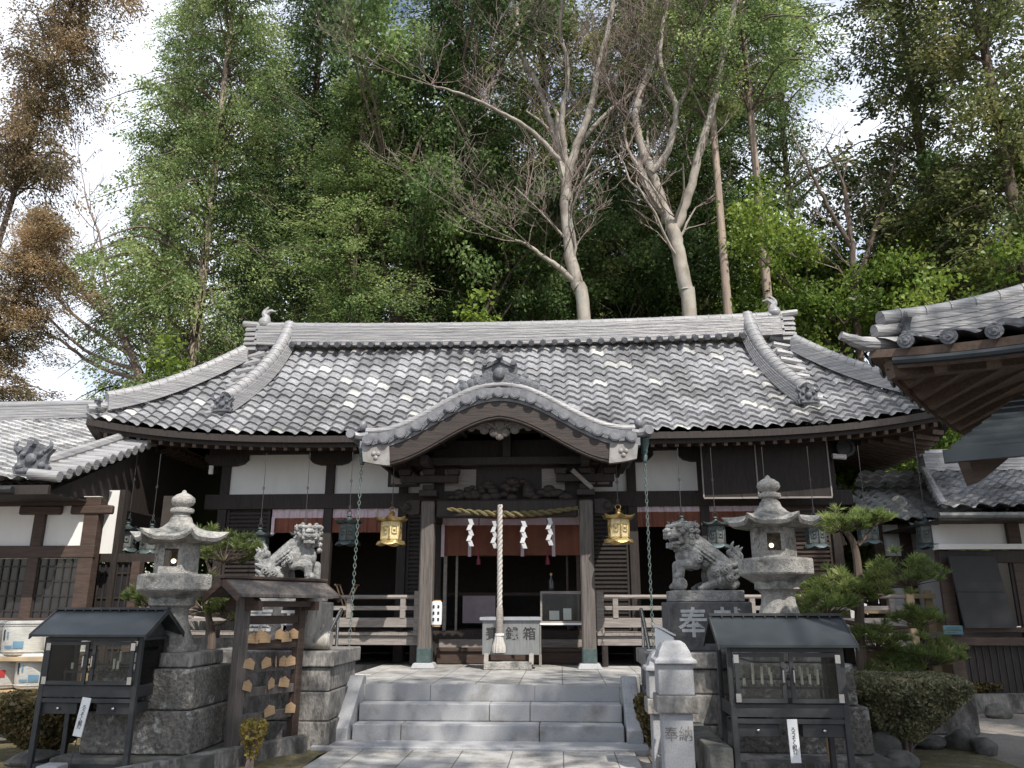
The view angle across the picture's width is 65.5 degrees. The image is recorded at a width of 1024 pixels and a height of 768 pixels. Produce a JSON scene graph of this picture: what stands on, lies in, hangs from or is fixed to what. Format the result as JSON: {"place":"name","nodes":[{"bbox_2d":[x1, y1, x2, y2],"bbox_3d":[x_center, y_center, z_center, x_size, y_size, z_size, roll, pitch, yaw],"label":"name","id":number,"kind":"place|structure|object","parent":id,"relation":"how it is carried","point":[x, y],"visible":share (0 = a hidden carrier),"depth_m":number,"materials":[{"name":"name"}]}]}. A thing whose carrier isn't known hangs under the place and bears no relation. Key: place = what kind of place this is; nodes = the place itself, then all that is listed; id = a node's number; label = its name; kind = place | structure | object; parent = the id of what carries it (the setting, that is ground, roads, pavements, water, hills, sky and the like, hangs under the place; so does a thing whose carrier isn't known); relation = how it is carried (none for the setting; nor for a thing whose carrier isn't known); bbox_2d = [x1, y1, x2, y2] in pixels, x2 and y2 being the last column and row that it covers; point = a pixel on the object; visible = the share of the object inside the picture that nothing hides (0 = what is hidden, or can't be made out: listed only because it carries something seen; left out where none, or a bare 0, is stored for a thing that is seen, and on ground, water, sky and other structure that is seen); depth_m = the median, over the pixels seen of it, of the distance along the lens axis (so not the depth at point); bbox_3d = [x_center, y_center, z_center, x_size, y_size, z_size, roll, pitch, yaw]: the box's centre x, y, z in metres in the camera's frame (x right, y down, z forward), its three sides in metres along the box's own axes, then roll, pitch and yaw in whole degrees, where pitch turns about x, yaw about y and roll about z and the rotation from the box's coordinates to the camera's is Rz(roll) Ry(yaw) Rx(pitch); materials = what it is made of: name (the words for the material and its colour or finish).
{"place":"outdoors","nodes":[
{"label":"outdoors","id":0,"kind":"place"},
{"bbox_2d":[0,737,321,767],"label":"garden soil","id":1,"kind":"structure","parent":0,"point":[8,750],"depth_m":8.93,"materials":[{"name":"brown soil"}]},
{"bbox_2d":[4,749,59,767],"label":"rock","id":2,"kind":"object","parent":1,"relation":"on","point":[19,759],"visible":0.56,"depth_m":8.14,"materials":[{"name":"grey stone"}]},
{"bbox_2d":[0,689,93,749],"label":"topiary bush","id":3,"kind":"object","parent":1,"relation":"on","point":[17,708],"visible":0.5,"depth_m":8.26,"materials":[{"name":"green plant"}]},
{"bbox_2d":[49,649,243,767],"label":"lantern pedestal","id":4,"kind":"object","parent":1,"relation":"on","point":[186,713],"visible":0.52,"depth_m":7.90,"materials":[{"name":"stone"}]},
{"bbox_2d":[130,490,228,651],"bbox_3d":[-3.678,2.017,8.713,0.930,1.716,1.074,11,-19,-33],"label":"stone lantern","id":5,"kind":"object","parent":4,"relation":"on","point":[179,585],"visible":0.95,"depth_m":8.52,"materials":[{"name":"stone"}]},
{"bbox_2d":[120,522,268,648],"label":"garden pine","id":6,"kind":"object","parent":1,"relation":"on","point":[210,608],"visible":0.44,"depth_m":10.44,"materials":[{"name":"green plant"}]},
{"bbox_2d":[189,621,234,648],"bbox_3d":[-4.253,3.847,10.524,1.175,1.368,0.140,-1,-16,3],"label":"stone railing","id":7,"kind":"object","parent":1,"relation":"on","point":[202,643],"visible":0.12,"depth_m":10.59,"materials":[{"name":"grey stone"}]},
{"bbox_2d":[239,718,268,767],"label":"bush","id":8,"kind":"object","parent":1,"relation":"on","point":[251,739],"visible":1,"depth_m":8.00,"materials":[{"name":"yellow plant"}]},
{"bbox_2d":[201,575,341,747],"bbox_3d":[-2.675,3.126,8.800,0.598,1.925,1.564,-9,-18,29],"label":"plaque rack","id":9,"kind":"object","parent":1,"relation":"on","point":[244,594],"visible":0.88,"depth_m":8.68,"materials":[{"name":"brown wood"}]},
{"bbox_2d":[239,750,329,767],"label":"moss strip","id":10,"kind":"object","parent":1,"relation":"on","point":[300,760],"visible":0.78,"depth_m":8.34,"materials":[{"name":"plant"}]},
{"bbox_2d":[221,598,360,748],"bbox_3d":[-2.855,3.518,9.957,1.620,1.787,1.300,-1,-16,3],"label":"lion pedestal","id":11,"kind":"object","parent":1,"relation":"on","point":[326,674],"visible":0.26,"depth_m":9.33,"materials":[{"name":"stone"}]},
{"bbox_2d":[254,522,323,578],"bbox_3d":[-2.905,2.252,10.324,0.942,0.871,0.576,-3,-16,11],"label":"lion statue","id":12,"kind":"object","parent":11,"relation":"on","point":[298,551],"visible":0.74,"depth_m":10.17,"materials":[{"name":"stone"}]},
{"bbox_2d":[290,598,332,649],"bbox_3d":[-2.449,2.910,9.687,0.530,0.620,0.240,-1,-16,3],"label":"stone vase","id":13,"kind":"object","parent":11,"relation":"on","point":[316,637],"visible":0.47,"depth_m":9.57,"materials":[{"name":"grey stone"}]},
{"bbox_2d":[303,749,641,767],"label":"stone path","id":14,"kind":"structure","parent":0,"point":[345,758],"depth_m":8.37,"materials":[{"name":"stone"}]},
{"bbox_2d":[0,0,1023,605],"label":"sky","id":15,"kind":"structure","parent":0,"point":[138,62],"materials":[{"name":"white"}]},
{"bbox_2d":[136,610,1023,767],"bbox_3d":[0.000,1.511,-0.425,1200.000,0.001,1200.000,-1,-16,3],"label":"ground","id":16,"kind":"structure","parent":0,"point":[1006,736],"depth_m":10.08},
{"bbox_2d":[0,655,89,741],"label":"barrel rack","id":17,"kind":"object","parent":16,"relation":"on","point":[14,658],"visible":0.2,"depth_m":9.34,"materials":[{"name":"beige wood"}]},
{"bbox_2d":[0,621,43,655],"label":"sake barrel","id":18,"kind":"object","parent":17,"relation":"on","point":[15,641],"visible":0.84,"depth_m":9.48,"materials":[{"name":"wicker"}]},
{"bbox_2d":[13,653,42,689],"bbox_3d":[-5.688,3.448,9.577,0.520,0.400,0.525,-1,-16,4],"label":"sake barrel","id":19,"kind":"object","parent":17,"relation":"on","point":[27,675],"visible":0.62,"depth_m":9.35,"materials":[{"name":"wicker"}]},
{"bbox_2d":[0,200,112,401],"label":"conifer tree","id":20,"kind":"object","parent":16,"relation":"on","point":[37,240],"visible":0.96,"depth_m":23.17,"materials":[{"name":"brown plant"}]},
{"bbox_2d":[0,0,153,246],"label":"conifer tree","id":21,"kind":"object","parent":16,"relation":"on","point":[33,170],"visible":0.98,"depth_m":26.51,"materials":[{"name":"brown plant"}]},
{"bbox_2d":[0,83,154,562],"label":"bare tree","id":22,"kind":"object","parent":16,"relation":"on","point":[131,354],"visible":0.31,"depth_m":25.48,"materials":[{"name":"brown plant"}]},
{"bbox_2d":[26,607,184,767],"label":"candle case","id":23,"kind":"object","parent":16,"relation":"on","point":[67,632],"visible":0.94,"depth_m":7.78,"materials":[{"name":"metal"}]},
{"bbox_2d":[41,641,90,684],"bbox_3d":[-4.344,2.711,7.735,0.437,0.398,0.057,-1,-16,5],"label":"door","id":24,"kind":"structure","parent":23,"relation":"in","point":[85,657],"depth_m":7.74,"materials":[{"name":"black wood"}]},
{"bbox_2d":[88,641,136,684],"bbox_3d":[-3.869,2.699,7.691,0.437,0.398,0.057,-1,-16,5],"label":"door","id":25,"kind":"structure","parent":23,"relation":"in","point":[95,644],"depth_m":7.69,"materials":[{"name":"black wood"}]},
{"bbox_2d":[0,399,221,680],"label":"side hall","id":26,"kind":"structure","parent":16,"relation":"on","point":[66,483],"depth_m":13.11,"materials":[{"name":"tile"}]},
{"bbox_2d":[0,559,26,617],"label":"lattice window","id":27,"kind":"structure","parent":26,"relation":"in","point":[12,571],"depth_m":12.71,"materials":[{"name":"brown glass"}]},
{"bbox_2d":[30,559,77,617],"bbox_3d":[-7.247,3.246,12.657,0.691,0.912,0.030,-1,-16,3],"label":"lattice window","id":28,"kind":"structure","parent":26,"relation":"in","point":[55,579],"depth_m":12.67,"materials":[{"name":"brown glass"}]},
{"bbox_2d":[88,563,131,680],"bbox_3d":[-6.810,3.981,13.209,0.780,1.964,0.070,-1,-16,3],"label":"lattice door","id":29,"kind":"structure","parent":26,"relation":"in","point":[123,573],"depth_m":13.33,"materials":[{"name":"brown wood"}]},
{"bbox_2d":[57,0,238,399],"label":"conifer tree","id":30,"kind":"object","parent":16,"relation":"on","point":[176,58],"visible":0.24,"depth_m":28.84,"materials":[{"name":"green plant"}]},
{"bbox_2d":[100,333,212,605],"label":"broadleaf tree","id":31,"kind":"object","parent":16,"relation":"on","point":[157,362],"depth_m":22.33,"materials":[{"name":"green plant"}]},
{"bbox_2d":[51,0,329,399],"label":"conifer tree","id":32,"kind":"object","parent":16,"relation":"on","point":[195,292],"visible":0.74,"depth_m":26.34,"materials":[{"name":"green plant"}]},
{"bbox_2d":[116,734,307,767],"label":"kerb stone","id":33,"kind":"object","parent":16,"relation":"on","point":[231,757],"visible":0.58,"depth_m":8.11,"materials":[{"name":"grey stone"}]},
{"bbox_2d":[197,0,390,350],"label":"conifer tree","id":34,"kind":"object","parent":16,"relation":"on","point":[315,100],"visible":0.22,"depth_m":30.23,"materials":[{"name":"green plant"}]},
{"bbox_2d":[186,58,505,322],"bbox_3d":[-7.216,-2.611,33.830,14.886,27.207,12.456,-15,-22,43],"label":"broadleaf tree","id":35,"kind":"object","parent":16,"relation":"on","point":[293,175],"visible":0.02,"depth_m":30.69,"materials":[{"name":"green plant"}]},
{"bbox_2d":[262,61,450,322],"bbox_3d":[-5.055,-1.593,25.601,8.736,20.362,7.860,-5,-16,16],"label":"conifer tree","id":36,"kind":"object","parent":16,"relation":"on","point":[343,308],"visible":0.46,"depth_m":26.19,"materials":[{"name":"green plant"}]},
{"bbox_2d":[258,84,586,322],"bbox_3d":[-2.948,-1.314,31.686,12.456,23.440,14.886,-11,-19,33],"label":"broadleaf tree","id":37,"kind":"object","parent":16,"relation":"on","point":[418,192],"visible":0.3,"depth_m":26.86,"materials":[{"name":"green plant"}]},
{"bbox_2d":[323,0,572,322],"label":"conifer tree","id":38,"kind":"object","parent":16,"relation":"on","point":[444,310],"visible":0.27,"depth_m":28.97,"materials":[{"name":"green plant"}]},
{"bbox_2d":[278,0,627,322],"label":"broadleaf tree","id":39,"kind":"object","parent":16,"relation":"on","point":[376,11],"visible":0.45,"depth_m":27.01,"materials":[{"name":"green plant"}]},
{"bbox_2d":[452,282,501,321],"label":"broadleaf tree","id":40,"kind":"object","parent":16,"relation":"on","point":[481,297],"depth_m":22.43,"materials":[{"name":"green plant"}]},
{"bbox_2d":[310,740,648,755],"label":"path kerb","id":41,"kind":"structure","parent":16,"relation":"on","point":[640,749],"depth_m":9.00,"materials":[{"name":"stone"}]},
{"bbox_2d":[336,675,643,743],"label":"stone steps","id":42,"kind":"structure","parent":16,"relation":"on","point":[468,712],"depth_m":9.74,"materials":[{"name":"stone"}]},
{"bbox_2d":[299,0,682,319],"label":"bare tree","id":43,"kind":"object","parent":16,"relation":"on","point":[566,168],"visible":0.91,"depth_m":25.03,"materials":[{"name":"grey plant"}]},
{"bbox_2d":[355,665,641,723],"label":"stone terrace","id":44,"kind":"structure","parent":16,"relation":"on","point":[479,674],"depth_m":11.53,"materials":[{"name":"stone"}]},
{"bbox_2d":[480,617,541,669],"bbox_3d":[-0.010,4.197,12.921,1.000,0.800,0.620,-1,-16,3],"label":"offering box","id":45,"kind":"object","parent":44,"relation":"on","point":[521,636],"visible":0.98,"depth_m":12.77,"materials":[{"name":"grey wood"}]},
{"bbox_2d":[356,146,717,322],"bbox_3d":[-0.653,-0.122,32.270,18.702,21.460,16.079,-11,-19,35],"label":"broadleaf tree","id":46,"kind":"object","parent":16,"relation":"on","point":[556,255],"visible":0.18,"depth_m":27.36,"materials":[{"name":"green plant"}]},
{"bbox_2d":[463,0,633,319],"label":"conifer tree","id":47,"kind":"object","parent":16,"relation":"on","point":[521,84],"visible":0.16,"depth_m":31.42,"materials":[{"name":"green plant"}]},
{"bbox_2d":[379,113,755,321],"bbox_3d":[2.518,-0.899,30.532,14.886,21.975,12.456,-3,-16,10],"label":"broadleaf tree","id":48,"kind":"object","parent":16,"relation":"on","point":[656,240],"visible":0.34,"depth_m":27.91,"materials":[{"name":"green plant"}]},
{"bbox_2d":[355,653,856,672],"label":"foundation platform","id":49,"kind":"structure","parent":16,"relation":"on","point":[366,661],"depth_m":14.61,"materials":[{"name":"stone"}]},
{"bbox_2d":[86,296,947,669],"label":"shrine hall","id":50,"kind":"structure","parent":49,"relation":"on","point":[436,420],"depth_m":14.88,"materials":[{"name":"tile"}]},
{"bbox_2d":[335,455,363,546],"bbox_3d":[-2.866,2.018,14.126,0.454,1.680,0.524,-1,-16,5],"label":"bronze lantern","id":51,"kind":"object","parent":50,"relation":"hanging from","point":[347,531],"visible":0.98,"depth_m":13.86,"materials":[{"name":"metal"}]},
{"bbox_2d":[375,469,407,546],"bbox_3d":[-1.997,1.993,13.299,0.497,1.393,0.574,-1,-16,3],"label":"gilt lantern","id":52,"kind":"object","parent":50,"relation":"hanging from","point":[391,530],"visible":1,"depth_m":13.06,"materials":[{"name":"gold metal"}]},
{"bbox_2d":[492,504,505,652],"bbox_3d":[-0.207,3.139,12.970,0.221,2.348,0.222,-1,-16,3],"label":"bell rope","id":53,"kind":"object","parent":50,"relation":"hanging from","point":[498,646],"visible":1,"depth_m":12.86,"materials":[{"name":"white fabric"}]},
{"bbox_2d":[442,593,575,627],"bbox_3d":[-0.214,4.547,15.993,3.000,0.680,0.530,-1,-16,3],"label":"altar table","id":54,"kind":"object","parent":50,"relation":"on","point":[476,606],"visible":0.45,"depth_m":15.79,"materials":[{"name":"brown wood"}]},
{"bbox_2d":[447,506,577,517],"bbox_3d":[0.003,2.151,13.360,2.216,0.193,0.123,-1,-16,3],"label":"straw rope","id":55,"kind":"object","parent":50,"relation":"hanging from","point":[515,514],"visible":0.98,"depth_m":13.32,"materials":[{"name":"fabric"}]},
{"bbox_2d":[602,464,634,544],"bbox_3d":[1.738,1.925,13.087,0.497,1.381,0.574,1,-16,-4],"label":"gilt lantern","id":56,"kind":"object","parent":50,"relation":"hanging from","point":[618,528],"visible":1,"depth_m":12.86,"materials":[{"name":"gold metal"}]},
{"bbox_2d":[639,437,654,646],"bbox_3d":[2.133,2.697,12.378,0.170,3.788,0.170,-1,-16,3],"label":"rain chain","id":57,"kind":"object","parent":50,"relation":"hanging from","point":[644,443],"visible":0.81,"depth_m":12.60,"materials":[{"name":"green metal"}]},
{"bbox_2d":[701,447,728,549],"bbox_3d":[3.484,1.958,13.751,0.454,1.752,0.524,-3,-16,9],"label":"bronze lantern","id":58,"kind":"object","parent":50,"relation":"hanging from","point":[716,536],"visible":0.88,"depth_m":13.48,"materials":[{"name":"metal"}]},
{"bbox_2d":[803,446,830,549],"bbox_3d":[5.146,1.935,13.655,0.454,1.759,0.524,0,-16,0],"label":"bronze lantern","id":59,"kind":"object","parent":50,"relation":"hanging from","point":[816,537],"visible":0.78,"depth_m":13.37,"materials":[{"name":"metal"}]},
{"bbox_2d":[909,432,938,549],"bbox_3d":[6.980,1.801,13.579,0.454,1.992,0.524,-1,-16,3],"label":"bronze lantern","id":60,"kind":"object","parent":50,"relation":"hanging from","point":[924,535],"visible":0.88,"depth_m":13.31,"materials":[{"name":"metal"}]},
{"bbox_2d":[864,590,1022,671],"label":"railing","id":61,"kind":"object","parent":50,"relation":"on","point":[927,595],"visible":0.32,"depth_m":13.45,"materials":[{"name":"beige wood"}]},
{"bbox_2d":[548,0,717,318],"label":"conifer tree","id":62,"kind":"object","parent":16,"relation":"on","point":[605,106],"visible":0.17,"depth_m":33.06,"materials":[{"name":"green plant"}]},
{"bbox_2d":[560,0,772,315],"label":"bare tree","id":63,"kind":"object","parent":16,"relation":"on","point":[655,197],"visible":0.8,"depth_m":24.50,"materials":[{"name":"grey plant"}]},
{"bbox_2d":[650,640,698,767],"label":"stone post","id":64,"kind":"object","parent":16,"relation":"on","point":[675,703],"visible":1,"depth_m":6.98,"materials":[{"name":"stone"}]},
{"bbox_2d":[609,0,815,317],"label":"conifer tree","id":65,"kind":"object","parent":16,"relation":"on","point":[693,142],"visible":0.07,"depth_m":32.55,"materials":[{"name":"green plant"}]},
{"bbox_2d":[693,722,733,767],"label":"cut stone","id":66,"kind":"object","parent":16,"relation":"on","point":[712,750],"visible":0.64,"depth_m":6.90,"materials":[{"name":"grey stone"}]},
{"bbox_2d":[567,68,862,316],"bbox_3d":[7.942,-0.630,33.953,16.079,23.411,18.702,2,-16,-5],"label":"broadleaf tree","id":67,"kind":"object","parent":16,"relation":"on","point":[698,197],"visible":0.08,"depth_m":30.87,"materials":[{"name":"green plant"}]},
{"bbox_2d":[617,0,823,313],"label":"conifer tree","id":68,"kind":"object","parent":16,"relation":"on","point":[724,265],"visible":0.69,"depth_m":25.05,"materials":[{"name":"green plant"}]},
{"bbox_2d":[656,0,846,307],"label":"conifer tree","id":69,"kind":"object","parent":16,"relation":"on","point":[782,59],"visible":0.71,"depth_m":25.65,"materials":[{"name":"green plant"}]},
{"bbox_2d":[703,613,859,767],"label":"candle case","id":70,"kind":"object","parent":16,"relation":"on","point":[829,637],"visible":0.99,"depth_m":6.96,"materials":[{"name":"metal"}]},
{"bbox_2d":[733,653,787,702],"bbox_3d":[2.155,2.548,6.903,0.437,0.410,0.057,-1,-16,3],"label":"door","id":71,"kind":"structure","parent":70,"relation":"in","point":[736,656],"depth_m":6.91,"materials":[{"name":"black wood"}]},
{"bbox_2d":[788,653,844,703],"bbox_3d":[2.631,2.540,6.876,0.437,0.410,0.057,-1,-16,3],"label":"door","id":72,"kind":"structure","parent":70,"relation":"in","point":[841,700],"depth_m":6.88,"materials":[{"name":"black wood"}]},
{"bbox_2d":[662,0,908,278],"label":"conifer tree","id":73,"kind":"object","parent":16,"relation":"on","point":[782,142],"visible":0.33,"depth_m":32.77,"materials":[{"name":"green plant"}]},
{"bbox_2d":[787,719,801,767],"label":"strip sign","id":74,"kind":"object","parent":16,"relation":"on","point":[793,738],"visible":1,"depth_m":6.70,"materials":[{"name":"white paper"}]},
{"bbox_2d":[691,198,960,362],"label":"broadleaf tree","id":75,"kind":"object","parent":16,"relation":"on","point":[805,323],"visible":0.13,"depth_m":25.29,"materials":[{"name":"green plant"}]},
{"bbox_2d":[647,746,1019,767],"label":"moss bed","id":76,"kind":"object","parent":16,"relation":"on","point":[948,758],"depth_m":8.46,"materials":[{"name":"green plant"}]},
{"bbox_2d":[633,692,651,757],"bbox_3d":[1.535,3.751,8.744,0.397,0.700,0.465,-1,-16,3],"label":"bush","id":77,"kind":"object","parent":76,"relation":"on","point":[642,716],"visible":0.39,"depth_m":8.67,"materials":[{"name":"green plant"}]},
{"bbox_2d":[642,650,660,767],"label":"stone post","id":78,"kind":"object","parent":76,"relation":"on","point":[648,666],"visible":0.35,"depth_m":7.80,"materials":[{"name":"stone"}]},
{"bbox_2d":[636,590,751,741],"bbox_3d":[2.377,3.420,9.610,1.620,1.787,1.300,-1,-16,3],"label":"lion pedestal","id":79,"kind":"object","parent":76,"relation":"on","point":[684,616],"visible":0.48,"depth_m":9.41,"materials":[{"name":"stone"}]},
{"bbox_2d":[663,521,742,589],"bbox_3d":[2.392,2.161,9.964,1.013,0.871,0.576,0,-16,-1],"label":"lion statue","id":80,"kind":"object","parent":79,"relation":"on","point":[690,546],"visible":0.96,"depth_m":9.83,"materials":[{"name":"stone"}]},
{"bbox_2d":[657,753,872,767],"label":"cut stone","id":81,"kind":"object","parent":76,"relation":"on","point":[763,760],"visible":0.46,"depth_m":7.31,"materials":[{"name":"grey stone"}]},
{"bbox_2d":[717,652,892,767],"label":"lantern pedestal","id":82,"kind":"object","parent":76,"relation":"on","point":[863,745],"visible":0.36,"depth_m":7.91,"materials":[{"name":"stone"}]},
{"bbox_2d":[722,475,821,612],"bbox_3d":[2.887,1.856,8.770,0.930,1.716,1.074,4,-16,-14],"label":"stone lantern","id":83,"kind":"object","parent":82,"relation":"on","point":[775,570],"visible":0.94,"depth_m":8.57,"materials":[{"name":"stone"}]},
{"bbox_2d":[795,502,970,693],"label":"garden pine","id":84,"kind":"object","parent":76,"relation":"on","point":[856,590],"visible":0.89,"depth_m":9.49,"materials":[{"name":"green plant"}]},
{"bbox_2d":[872,731,901,755],"bbox_3d":[3.970,3.970,8.656,0.472,0.352,0.469,6,-17,-20],"label":"rock","id":85,"kind":"object","parent":76,"relation":"on","point":[884,743],"visible":0.38,"depth_m":8.51,"materials":[{"name":"grey stone"}]},
{"bbox_2d":[884,749,919,767],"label":"rock","id":86,"kind":"object","parent":76,"relation":"on","point":[902,759],"visible":0.85,"depth_m":7.99,"materials":[{"name":"grey stone"}]},
{"bbox_2d":[853,669,976,752],"bbox_3d":[4.347,3.696,8.949,1.602,0.921,1.346,-1,-16,3],"label":"topiary bush","id":87,"kind":"object","parent":76,"relation":"on","point":[908,707],"visible":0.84,"depth_m":8.61,"materials":[{"name":"green plant"}]},
{"bbox_2d":[932,683,980,733],"bbox_3d":[5.218,4.264,10.550,1.600,0.620,0.500,-1,-16,3],"label":"rock","id":88,"kind":"object","parent":76,"relation":"on","point":[965,716],"visible":0.24,"depth_m":10.24,"materials":[{"name":"grey stone"}]},
{"bbox_2d":[762,65,918,361],"bbox_3d":[10.630,-1.300,23.761,5.370,19.044,3.648,-1,-16,3],"label":"bare tree","id":89,"kind":"object","parent":16,"relation":"on","point":[851,245],"visible":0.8,"depth_m":24.79,"materials":[{"name":"brown plant"}]},
{"bbox_2d":[745,301,977,617],"bbox_3d":[8.169,2.472,19.587,8.183,9.668,10.883,-11,-19,35],"label":"broadleaf tree","id":90,"kind":"object","parent":16,"relation":"on","point":[949,438],"visible":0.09,"depth_m":17.20,"materials":[{"name":"green plant"}]},
{"bbox_2d":[700,104,1023,358],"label":"broadleaf tree","id":91,"kind":"object","parent":16,"relation":"on","point":[747,238],"visible":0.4,"depth_m":22.78,"materials":[{"name":"green plant"}]},
{"bbox_2d":[785,74,1023,366],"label":"broadleaf tree","id":92,"kind":"object","parent":16,"relation":"on","point":[928,159],"visible":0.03,"depth_m":27.47,"materials":[{"name":"green plant"}]},
{"bbox_2d":[837,482,983,672],"bbox_3d":[7.743,3.749,15.222,2.800,4.099,2.200,-1,-16,3],"label":"corridor","id":93,"kind":"object","parent":16,"relation":"on","point":[904,504],"visible":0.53,"depth_m":14.92,"materials":[{"name":"tile"}]},
{"bbox_2d":[819,0,1020,306],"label":"conifer tree","id":94,"kind":"object","parent":16,"relation":"on","point":[911,99],"visible":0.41,"depth_m":26.27,"materials":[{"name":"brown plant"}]},
{"bbox_2d":[840,449,1023,712],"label":"side hall","id":95,"kind":"structure","parent":16,"relation":"on","point":[995,528],"depth_m":12.96,"materials":[{"name":"tile"}]},
{"bbox_2d":[947,556,1015,627],"bbox_3d":[7.517,3.327,12.748,0.879,1.120,0.050,-1,-16,3],"label":"grey panel","id":96,"kind":"object","parent":95,"relation":"on","point":[982,599],"visible":1,"depth_m":12.73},
{"bbox_2d":[954,563,1021,625],"bbox_3d":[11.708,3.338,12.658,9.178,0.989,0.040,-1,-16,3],"label":"sliding door","id":97,"kind":"structure","parent":95,"relation":"in","point":[1006,569],"depth_m":12.87,"materials":[{"name":"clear glass"}]},
{"bbox_2d":[857,0,1023,434],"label":"conifer tree","id":98,"kind":"object","parent":16,"relation":"on","point":[981,20],"visible":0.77,"depth_m":23.07,"materials":[{"name":"green plant"}]},
{"bbox_2d":[944,728,977,750],"bbox_3d":[5.192,4.119,9.162,0.385,0.304,0.462,9,-18,-28],"label":"rock","id":99,"kind":"object","parent":16,"relation":"on","point":[960,739],"visible":0.57,"depth_m":9.07,"materials":[{"name":"grey stone"}]},
{"bbox_2d":[838,283,1023,445],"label":"pavilion","id":100,"kind":"structure","parent":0,"point":[956,366],"depth_m":6.81,"materials":[{"name":"tile"}]},
{"bbox_2d":[942,395,1023,485],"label":"gate roof","id":101,"kind":"structure","parent":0,"point":[1003,426],"depth_m":5.65,"materials":[{"name":"grey metal"}]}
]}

